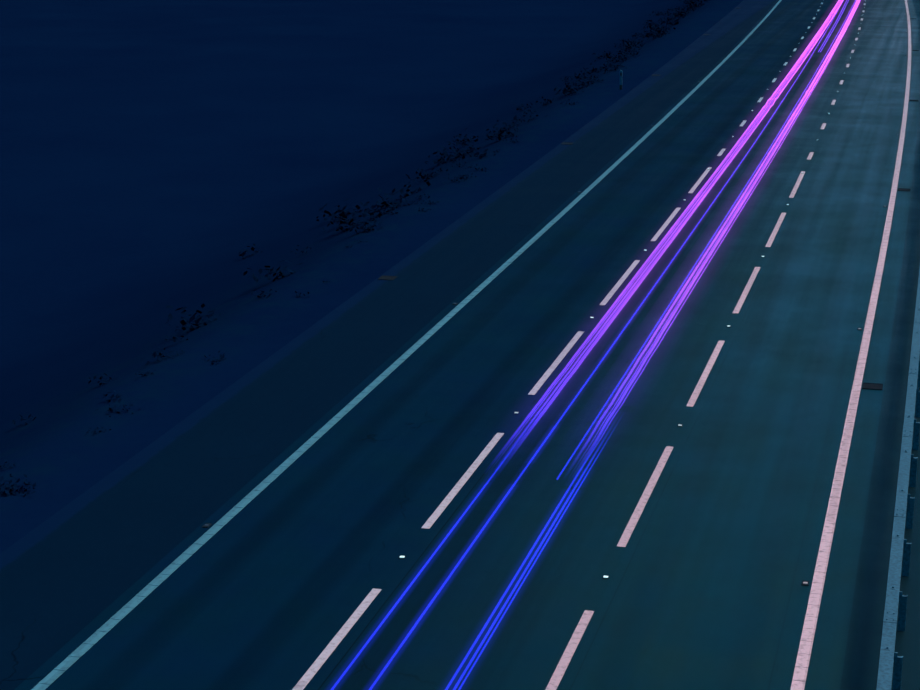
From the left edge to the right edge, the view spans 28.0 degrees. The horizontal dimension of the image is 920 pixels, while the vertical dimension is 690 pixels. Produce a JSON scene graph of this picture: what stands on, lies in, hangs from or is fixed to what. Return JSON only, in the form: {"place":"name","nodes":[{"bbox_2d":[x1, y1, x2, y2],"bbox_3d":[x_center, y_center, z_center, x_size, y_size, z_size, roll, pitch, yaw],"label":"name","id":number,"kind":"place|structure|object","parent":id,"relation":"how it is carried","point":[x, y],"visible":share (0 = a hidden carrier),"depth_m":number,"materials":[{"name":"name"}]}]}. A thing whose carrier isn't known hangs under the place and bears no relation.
{"place":"outdoors","nodes":[
{"label":"outdoors","id":0,"kind":"place"},
{"bbox_2d":[0,0,742,552],"bbox_3d":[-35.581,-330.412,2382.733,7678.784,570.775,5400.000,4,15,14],"label":"ground","id":1,"kind":"structure","parent":0,"point":[156,156],"depth_m":104.86,"materials":[{"name":"plant"}]},
{"bbox_2d":[0,0,708,496],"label":"embankment scrub","id":2,"kind":"object","parent":1,"relation":"on","point":[344,212],"visible":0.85,"depth_m":75.54,"materials":[{"name":"green plant"}]},
{"bbox_2d":[619,70,621,89],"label":"marker post","id":3,"kind":"object","parent":1,"relation":"on","point":[620,80],"visible":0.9,"depth_m":98.41,"materials":[{"name":"white plastic"}]},
{"bbox_2d":[0,0,775,689],"bbox_3d":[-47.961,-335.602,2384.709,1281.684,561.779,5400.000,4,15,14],"label":"road shoulder","id":4,"kind":"object","parent":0,"point":[76,566],"visible":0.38,"depth_m":41.61},
{"bbox_2d":[378,18,918,389],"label":"drain gully grates","id":5,"kind":"object","parent":4,"relation":"on","point":[876,386],"visible":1,"depth_m":54.18,"materials":[{"name":"metal"}]},
{"bbox_2d":[14,0,919,689],"bbox_3d":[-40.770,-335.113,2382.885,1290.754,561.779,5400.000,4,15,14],"label":"road","id":6,"kind":"structure","parent":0,"point":[514,554],"depth_m":38.51,"materials":[{"name":"grey asphalt"}]},
{"bbox_2d":[31,0,781,689],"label":"edge line marking","id":7,"kind":"object","parent":6,"relation":"on","point":[61,668],"visible":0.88,"depth_m":38.43,"materials":[{"name":"paint"}]},
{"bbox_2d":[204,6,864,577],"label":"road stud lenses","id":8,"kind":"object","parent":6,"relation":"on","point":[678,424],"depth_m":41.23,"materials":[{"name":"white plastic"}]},
{"bbox_2d":[202,55,906,585],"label":"road studs","id":9,"kind":"object","parent":6,"relation":"on","point":[456,303],"visible":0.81,"depth_m":34.35,"materials":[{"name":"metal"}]},
{"bbox_2d":[292,3,865,689],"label":"lane lines","id":10,"kind":"object","parent":6,"relation":"on","point":[374,593],"visible":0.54,"depth_m":36.78,"materials":[{"name":"white paint"}]},
{"bbox_2d":[398,32,857,578],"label":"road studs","id":11,"kind":"object","parent":6,"relation":"on","point":[678,426],"visible":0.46,"depth_m":40.40,"materials":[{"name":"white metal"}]},
{"bbox_2d":[790,0,910,689],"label":"edge line marking","id":12,"kind":"object","parent":6,"relation":"on","point":[805,648],"visible":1,"depth_m":38.43,"materials":[{"name":"white paint"}]},
{"bbox_2d":[840,0,919,689],"bbox_3d":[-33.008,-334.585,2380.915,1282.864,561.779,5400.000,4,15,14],"label":"central reserve","id":13,"kind":"structure","parent":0,"point":[861,659],"depth_m":34.50,"materials":[{"name":"grey concrete"}]},
{"bbox_2d":[876,267,919,689],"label":"safety barrier","id":14,"kind":"object","parent":13,"relation":"on","point":[888,654],"visible":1,"depth_m":32.25,"materials":[{"name":"metal"}]}
]}

